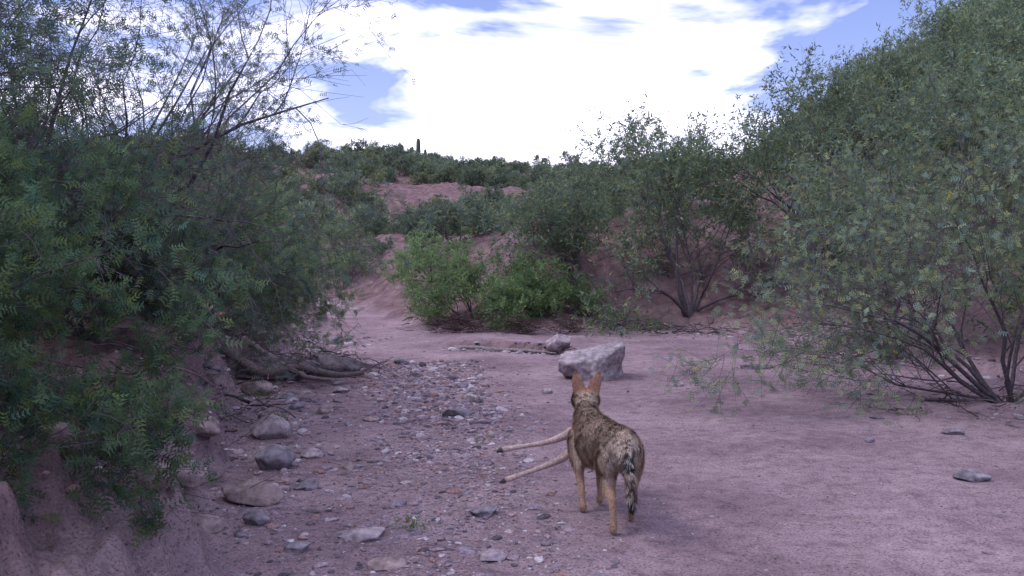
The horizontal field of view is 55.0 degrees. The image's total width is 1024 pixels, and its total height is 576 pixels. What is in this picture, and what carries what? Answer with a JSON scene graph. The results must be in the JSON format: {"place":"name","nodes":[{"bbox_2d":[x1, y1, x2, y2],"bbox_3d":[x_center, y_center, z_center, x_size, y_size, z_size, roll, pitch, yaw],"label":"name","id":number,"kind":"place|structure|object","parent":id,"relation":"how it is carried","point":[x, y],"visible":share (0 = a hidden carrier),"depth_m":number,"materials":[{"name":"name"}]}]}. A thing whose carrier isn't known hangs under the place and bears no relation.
{"place":"outdoors","nodes":[
{"label":"outdoors","id":0,"kind":"place"},
{"bbox_2d":[0,0,963,169],"label":"sky","id":1,"kind":"structure","parent":0,"point":[504,78],"materials":[{"name":"white"}]},
{"bbox_2d":[0,6,1023,575],"bbox_3d":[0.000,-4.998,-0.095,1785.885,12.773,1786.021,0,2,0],"label":"ground","id":2,"kind":"structure","parent":0,"point":[912,484],"depth_m":6.32,"materials":[{"name":"brown soil"}]},
{"bbox_2d":[34,422,78,447],"bbox_3d":[-1.855,0.597,4.024,0.163,0.108,0.146,0,2,0],"label":"rock","id":3,"kind":"object","parent":2,"relation":"on","point":[61,434],"visible":0.38,"depth_m":3.97,"materials":[{"name":"grey stone"}]},
{"bbox_2d":[0,76,159,279],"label":"mesquite bush","id":4,"kind":"object","parent":2,"relation":"on","point":[4,102],"visible":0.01,"depth_m":10.01,"materials":[{"name":"green plant"}]},
{"bbox_2d":[74,424,103,442],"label":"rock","id":5,"kind":"object","parent":2,"relation":"on","point":[87,430],"visible":0.03,"depth_m":4.48,"materials":[{"name":"grey stone"}]},
{"bbox_2d":[0,59,218,253],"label":"mesquite tree","id":6,"kind":"object","parent":2,"relation":"on","point":[132,151],"visible":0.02,"depth_m":14.46,"materials":[{"name":"green plant"}]},
{"bbox_2d":[0,222,234,549],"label":"mesquite bush","id":7,"kind":"object","parent":2,"relation":"on","point":[113,403],"visible":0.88,"depth_m":3.76,"materials":[{"name":"green plant"}]},
{"bbox_2d":[0,99,268,431],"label":"mesquite bush","id":8,"kind":"object","parent":2,"relation":"on","point":[78,263],"visible":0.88,"depth_m":4.68,"materials":[{"name":"green plant"}]},
{"bbox_2d":[0,0,269,389],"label":"mesquite tree","id":9,"kind":"object","parent":2,"relation":"on","point":[33,72],"visible":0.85,"depth_m":5.74,"materials":[{"name":"green plant"}]},
{"bbox_2d":[130,463,181,493],"bbox_3d":[-1.609,0.865,4.425,0.180,0.148,0.241,1,2,25],"label":"rock","id":10,"kind":"object","parent":2,"relation":"on","point":[148,478],"visible":0.36,"depth_m":4.38,"materials":[{"name":"grey stone"}]},
{"bbox_2d":[0,83,336,383],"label":"mesquite bush","id":11,"kind":"object","parent":2,"relation":"on","point":[155,276],"visible":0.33,"depth_m":7.53,"materials":[{"name":"green plant"}]},
{"bbox_2d":[0,0,355,194],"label":"mesquite tree","id":12,"kind":"object","parent":2,"relation":"on","point":[176,42],"visible":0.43,"depth_m":8.63,"materials":[{"name":"green plant"}]},
{"bbox_2d":[177,459,208,487],"bbox_3d":[-1.735,0.989,5.247,0.215,0.134,0.192,-2,2,-41],"label":"rock","id":13,"kind":"object","parent":2,"relation":"on","point":[191,480],"visible":0.45,"depth_m":5.19,"materials":[{"name":"grey stone"}]},
{"bbox_2d":[27,165,373,355],"bbox_3d":[-3.458,-0.196,11.456,3.559,2.520,3.407,0,2,0],"label":"mesquite bush","id":14,"kind":"object","parent":2,"relation":"on","point":[270,289],"visible":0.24,"depth_m":11.49,"materials":[{"name":"green plant"}]},
{"bbox_2d":[189,416,219,437],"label":"rock","id":15,"kind":"object","parent":2,"relation":"on","point":[212,424],"visible":0.68,"depth_m":6.18,"materials":[{"name":"grey stone"}]},
{"bbox_2d":[193,514,225,533],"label":"rock","id":16,"kind":"object","parent":2,"relation":"on","point":[211,524],"visible":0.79,"depth_m":4.85,"materials":[{"name":"grey stone"}]},
{"bbox_2d":[0,0,429,418],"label":"mesquite tree","id":17,"kind":"object","parent":2,"relation":"on","point":[210,142],"visible":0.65,"depth_m":8.03,"materials":[{"name":"green plant"}]},
{"bbox_2d":[160,182,283,273],"bbox_3d":[-5.961,-0.808,18.463,2.585,2.464,3.237,0,2,14],"label":"mesquite bush","id":18,"kind":"object","parent":2,"relation":"on","point":[211,217],"visible":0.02,"depth_m":18.36,"materials":[{"name":"green plant"}]},
{"bbox_2d":[221,479,282,506],"bbox_3d":[-1.454,1.150,5.481,0.367,0.143,0.242,0,2,0],"label":"rock","id":19,"kind":"object","parent":2,"relation":"on","point":[264,493],"visible":0.98,"depth_m":5.42,"materials":[{"name":"grey stone"}]},
{"bbox_2d":[242,510,270,525],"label":"rock","id":20,"kind":"object","parent":2,"relation":"on","point":[257,517],"visible":0.98,"depth_m":4.99,"materials":[{"name":"grey stone"}]},
{"bbox_2d":[240,380,273,395],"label":"rock","id":21,"kind":"object","parent":2,"relation":"on","point":[260,386],"visible":0.64,"depth_m":9.56,"materials":[{"name":"grey stone"}]},
{"bbox_2d":[257,410,277,417],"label":"rock","id":22,"kind":"object","parent":2,"relation":"on","point":[261,414],"visible":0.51,"depth_m":8.02,"materials":[{"name":"grey stone"}]},
{"bbox_2d":[249,414,290,438],"bbox_3d":[-1.803,1.036,7.303,0.317,0.196,0.270,0,2,0],"label":"rock","id":23,"kind":"object","parent":2,"relation":"on","point":[271,426],"visible":0.94,"depth_m":7.21,"materials":[{"name":"grey stone"}]},
{"bbox_2d":[254,443,295,469],"bbox_3d":[-1.513,1.093,6.280,0.271,0.190,0.217,-1,2,-23],"label":"rock","id":24,"kind":"object","parent":2,"relation":"on","point":[274,456],"visible":0.84,"depth_m":6.21,"materials":[{"name":"grey stone"}]},
{"bbox_2d":[235,356,320,380],"bbox_3d":[-2.502,0.847,10.449,1.291,0.256,0.620,0,2,0],"label":"fallen log","id":25,"kind":"object","parent":2,"relation":"on","point":[243,374],"visible":0.29,"depth_m":10.29,"materials":[{"name":"brown wood"}]},
{"bbox_2d":[240,335,331,380],"bbox_3d":[-2.335,0.726,10.234,1.405,0.403,0.120,1,2,36],"label":"fallen log","id":26,"kind":"object","parent":2,"relation":"on","point":[300,374],"visible":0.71,"depth_m":10.13,"materials":[{"name":"brown wood"}]},
{"bbox_2d":[279,393,294,398],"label":"rock","id":27,"kind":"object","parent":2,"relation":"on","point":[285,396],"visible":0.55,"depth_m":9.22,"materials":[{"name":"grey stone"}]},
{"bbox_2d":[220,343,363,377],"bbox_3d":[-2.290,0.754,10.198,1.497,0.359,0.195,0,2,0],"label":"fallen log","id":28,"kind":"object","parent":2,"relation":"on","point":[309,368],"visible":0.85,"depth_m":10.15,"materials":[{"name":"brown wood"}]},
{"bbox_2d":[289,421,298,429],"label":"rock","id":29,"kind":"object","parent":2,"relation":"on","point":[293,424],"visible":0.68,"depth_m":7.60,"materials":[{"name":"grey stone"}]},
{"bbox_2d":[283,540,309,552],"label":"rock","id":30,"kind":"object","parent":2,"relation":"on","point":[297,547],"visible":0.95,"depth_m":4.51,"materials":[{"name":"grey stone"}]},
{"bbox_2d":[289,402,303,409],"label":"rock","id":31,"kind":"object","parent":2,"relation":"on","point":[296,405],"visible":0.94,"depth_m":8.58,"materials":[{"name":"grey stone"}]},
{"bbox_2d":[293,478,318,489],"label":"rock","id":32,"kind":"object","parent":2,"relation":"on","point":[305,483],"visible":0.91,"depth_m":5.71,"materials":[{"name":"grey stone"}]},
{"bbox_2d":[300,448,324,458],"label":"rock","id":33,"kind":"object","parent":2,"relation":"on","point":[311,453],"visible":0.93,"depth_m":6.61,"materials":[{"name":"grey stone"}]},
{"bbox_2d":[316,407,330,413],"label":"rock","id":34,"kind":"object","parent":2,"relation":"on","point":[323,410],"visible":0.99,"depth_m":8.30,"materials":[{"name":"grey stone"}]},
{"bbox_2d":[310,353,363,371],"bbox_3d":[-1.916,0.813,10.606,0.562,0.229,0.509,1,2,20],"label":"rock","id":35,"kind":"object","parent":2,"relation":"on","point":[337,363],"visible":0.7,"depth_m":10.45,"materials":[{"name":"grey stone"}]},
{"bbox_2d":[331,387,350,392],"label":"rock","id":36,"kind":"object","parent":2,"relation":"on","point":[338,389],"visible":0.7,"depth_m":9.68,"materials":[{"name":"grey stone"}]},
{"bbox_2d":[302,208,387,295],"bbox_3d":[-4.865,-0.940,29.938,3.644,3.121,3.944,1,2,21],"label":"mesquite tree","id":37,"kind":"object","parent":2,"relation":"on","point":[330,230],"visible":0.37,"depth_m":30.16,"materials":[{"name":"green plant"}]},
{"bbox_2d":[342,461,356,469],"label":"rock","id":38,"kind":"object","parent":2,"relation":"on","point":[348,465],"visible":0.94,"depth_m":6.32,"materials":[{"name":"grey stone"}]},
{"bbox_2d":[334,527,384,541],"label":"rock","id":39,"kind":"object","parent":2,"relation":"on","point":[365,534],"visible":0.98,"depth_m":4.74,"materials":[{"name":"grey stone"}]},
{"bbox_2d":[362,360,376,367],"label":"rock","id":40,"kind":"object","parent":2,"relation":"on","point":[367,362],"visible":0.48,"depth_m":11.87,"materials":[{"name":"grey stone"}]},
{"bbox_2d":[362,416,378,421],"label":"rock","id":41,"kind":"object","parent":2,"relation":"on","point":[371,418],"visible":0.95,"depth_m":7.91,"materials":[{"name":"grey stone"}]},
{"bbox_2d":[367,557,407,570],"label":"rock","id":42,"kind":"object","parent":2,"relation":"on","point":[382,564],"visible":0.91,"depth_m":4.32,"materials":[{"name":"grey stone"}]},
{"bbox_2d":[394,357,408,364],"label":"rock","id":43,"kind":"object","parent":2,"relation":"on","point":[400,359],"visible":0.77,"depth_m":12.37,"materials":[{"name":"grey stone"}]},
{"bbox_2d":[412,138,426,152],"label":"saguaro cactus","id":44,"kind":"object","parent":2,"relation":"on","point":[418,146],"visible":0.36,"depth_m":97.46,"materials":[{"name":"green plant"}]},
{"bbox_2d":[381,221,476,295],"bbox_3d":[-2.000,-0.715,24.454,2.590,1.971,2.068,0,2,-13],"label":"mesquite bush","id":45,"kind":"object","parent":2,"relation":"on","point":[400,271],"visible":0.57,"depth_m":24.26,"materials":[{"name":"green plant"}]},
{"bbox_2d":[442,404,472,416],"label":"rock","id":46,"kind":"object","parent":2,"relation":"on","point":[452,410],"visible":0.88,"depth_m":8.18,"materials":[{"name":"grey stone"}]},
{"bbox_2d":[398,223,555,331],"bbox_3d":[-0.724,-0.046,18.274,3.076,2.341,2.455,1,2,21],"label":"mesquite bush","id":47,"kind":"object","parent":2,"relation":"on","point":[461,283],"visible":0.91,"depth_m":17.96,"materials":[{"name":"green plant"}]},
{"bbox_2d":[469,505,498,516],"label":"rock","id":48,"kind":"object","parent":2,"relation":"on","point":[488,511],"visible":1,"depth_m":5.09,"materials":[{"name":"grey stone"}]},
{"bbox_2d":[45,355,926,530],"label":"desert weeds","id":49,"kind":"object","parent":2,"relation":"on","point":[423,526],"visible":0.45,"depth_m":5.46,"materials":[{"name":"green plant"}]},
{"bbox_2d":[478,549,506,560],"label":"rock","id":50,"kind":"object","parent":2,"relation":"on","point":[492,555],"visible":1,"depth_m":4.42,"materials":[{"name":"grey stone"}]},
{"bbox_2d":[453,345,556,353],"bbox_3d":[-0.121,0.871,13.816,1.853,0.079,0.080,1,2,37],"label":"fallen log","id":51,"kind":"object","parent":2,"relation":"on","point":[474,347],"visible":0.94,"depth_m":13.82,"materials":[{"name":"wood"}]},
{"bbox_2d":[0,233,1023,575],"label":"gravel","id":52,"kind":"structure","parent":2,"relation":"on","point":[424,399],"depth_m":6.91,"materials":[{"name":"grey gravel"}]},
{"bbox_2d":[0,309,1023,575],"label":"fallen twigs","id":53,"kind":"object","parent":2,"relation":"on","point":[246,331],"visible":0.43,"depth_m":7.94,"materials":[{"name":"brown wood"}]},
{"bbox_2d":[479,242,572,319],"bbox_3d":[0.328,-0.047,18.397,1.758,1.675,2.201,0,2,8],"label":"mesquite bush","id":54,"kind":"object","parent":2,"relation":"on","point":[541,267],"visible":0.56,"depth_m":17.93,"materials":[{"name":"green plant"}]},
{"bbox_2d":[63,0,1023,270],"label":"desert scrub","id":55,"kind":"object","parent":2,"relation":"on","point":[447,218],"visible":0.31,"depth_m":52.27,"materials":[{"name":"green plant"}]},
{"bbox_2d":[542,387,552,393],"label":"rock","id":56,"kind":"object","parent":2,"relation":"on","point":[546,390],"visible":1,"depth_m":9.60,"materials":[{"name":"grey stone"}]},
{"bbox_2d":[473,144,630,289],"bbox_3d":[0.898,-1.185,19.311,3.155,3.356,4.238,0,2,-8],"label":"mesquite tree","id":57,"kind":"object","parent":2,"relation":"on","point":[559,234],"visible":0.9,"depth_m":18.72,"materials":[{"name":"green plant"}]},
{"bbox_2d":[545,334,571,351],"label":"rock","id":58,"kind":"object","parent":2,"relation":"on","point":[557,343],"visible":0.97,"depth_m":13.30,"materials":[{"name":"grey stone"}]},
{"bbox_2d":[528,264,610,317],"bbox_3d":[1.051,0.145,18.136,1.619,1.232,1.292,0,2,-11],"label":"mesquite bush","id":59,"kind":"object","parent":2,"relation":"on","point":[573,298],"visible":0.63,"depth_m":18.02,"materials":[{"name":"green plant"}]},
{"bbox_2d":[558,340,624,380],"bbox_3d":[0.916,0.923,10.904,0.827,0.672,0.633,0,2,0],"label":"boulder","id":60,"kind":"object","parent":2,"relation":"on","point":[605,360],"visible":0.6,"depth_m":10.71,"materials":[{"name":"grey stone"}]},
{"bbox_2d":[565,371,645,533],"bbox_3d":[0.454,0.826,5.173,0.296,0.711,1.195,0,2,-15],"label":"coyote","id":61,"kind":"object","parent":2,"relation":"on","point":[608,450],"visible":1,"depth_m":4.87,"materials":[{"name":"fur"}]},
{"bbox_2d":[499,449,568,482],"bbox_3d":[0.225,0.903,5.480,0.580,0.346,0.196,-1,2,-31],"label":"deer leg","id":62,"kind":"object","parent":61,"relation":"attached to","point":[562,457],"visible":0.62,"depth_m":5.43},
{"bbox_2d":[496,425,571,452],"bbox_3d":[0.207,0.813,5.493,0.584,0.193,0.174,-1,2,-28],"label":"deer leg","id":63,"kind":"object","parent":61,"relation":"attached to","point":[562,436],"visible":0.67,"depth_m":5.44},
{"bbox_2d":[560,96,762,222],"bbox_3d":[3.434,-2.896,22.993,4.449,3.524,3.313,0,2,-4],"label":"mesquite tree","id":64,"kind":"object","parent":2,"relation":"on","point":[618,140],"visible":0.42,"depth_m":22.98,"materials":[{"name":"green plant"}]},
{"bbox_2d":[552,89,837,338],"bbox_3d":[3.973,-1.161,18.431,5.831,4.993,6.310,1,2,16],"label":"mesquite tree","id":65,"kind":"object","parent":2,"relation":"on","point":[683,305],"visible":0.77,"depth_m":18.60,"materials":[{"name":"green plant"}]},
{"bbox_2d":[400,301,1023,410],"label":"driftwood debris","id":66,"kind":"object","parent":2,"relation":"on","point":[458,327],"visible":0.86,"depth_m":16.98,"materials":[{"name":"brown plant"}]},
{"bbox_2d":[740,364,772,369],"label":"rock","id":67,"kind":"object","parent":2,"relation":"on","point":[746,366],"visible":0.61,"depth_m":11.76,"materials":[{"name":"grey stone"}]},
{"bbox_2d":[671,22,992,239],"bbox_3d":[6.253,-2.678,20.010,6.048,4.785,5.588,0,2,8],"label":"mesquite tree","id":68,"kind":"object","parent":2,"relation":"on","point":[783,144],"visible":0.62,"depth_m":18.89,"materials":[{"name":"green plant"}]},
{"bbox_2d":[649,88,1023,425],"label":"mesquite tree","id":69,"kind":"object","parent":2,"relation":"on","point":[864,316],"visible":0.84,"depth_m":8.80,"materials":[{"name":"green plant"}]},
{"bbox_2d":[763,144,960,311],"bbox_3d":[5.686,-0.845,16.785,2.998,3.188,4.026,0,2,0],"label":"mesquite tree","id":70,"kind":"object","parent":2,"relation":"on","point":[825,250],"visible":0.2,"depth_m":16.36,"materials":[{"name":"green plant"}]},
{"bbox_2d":[802,28,934,137],"bbox_3d":[9.854,-5.543,26.621,3.155,3.356,4.238,-1,2,-31],"label":"mesquite tree","id":71,"kind":"object","parent":2,"relation":"on","point":[876,56],"visible":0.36,"depth_m":26.08,"materials":[{"name":"green plant"}]},
{"bbox_2d":[723,100,1023,362],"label":"mesquite tree","id":72,"kind":"object","parent":2,"relation":"on","point":[836,202],"visible":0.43,"depth_m":12.31,"materials":[{"name":"green plant"}]},
{"bbox_2d":[797,32,1023,232],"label":"mesquite tree","id":73,"kind":"object","parent":2,"relation":"on","point":[944,95],"visible":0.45,"depth_m":15.95,"materials":[{"name":"green plant"}]},
{"bbox_2d":[814,0,1023,167],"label":"mesquite tree","id":74,"kind":"object","parent":2,"relation":"on","point":[983,12],"visible":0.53,"depth_m":21.30,"materials":[{"name":"green plant"}]},
{"bbox_2d":[838,50,1023,405],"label":"mesquite tree","id":75,"kind":"object","parent":2,"relation":"on","point":[1020,252],"visible":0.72,"depth_m":9.13,"materials":[{"name":"green plant"}]},
{"bbox_2d":[872,0,1023,101],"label":"mesquite tree","id":76,"kind":"object","parent":2,"relation":"on","point":[987,23],"visible":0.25,"depth_m":24.82,"materials":[{"name":"green plant"}]},
{"bbox_2d":[880,25,1023,313],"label":"mesquite tree","id":77,"kind":"object","parent":2,"relation":"on","point":[1004,105],"visible":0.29,"depth_m":13.04,"materials":[{"name":"green plant"}]},
{"bbox_2d":[941,428,963,434],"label":"rock","id":78,"kind":"object","parent":2,"relation":"on","point":[953,431],"visible":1,"depth_m":7.31,"materials":[{"name":"grey stone"}]},
{"bbox_2d":[953,470,991,482],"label":"rock","id":79,"kind":"object","parent":2,"relation":"on","point":[972,476],"visible":1,"depth_m":5.84,"materials":[{"name":"grey stone"}]},
{"bbox_2d":[923,0,1023,49],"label":"mesquite bush","id":80,"kind":"object","parent":2,"relation":"on","point":[954,5],"visible":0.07,"depth_m":28.22,"materials":[{"name":"green plant"}]},
{"bbox_2d":[984,256,1023,326],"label":"mesquite bush","id":81,"kind":"object","parent":2,"relation":"on","point":[1003,307],"visible":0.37,"depth_m":11.86,"materials":[{"name":"green plant"}]},
{"bbox_2d":[1000,3,1023,57],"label":"mesquite tree","id":82,"kind":"object","parent":2,"relation":"on","point":[1015,31],"visible":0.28,"depth_m":21.00,"materials":[{"name":"green plant"}]}
]}

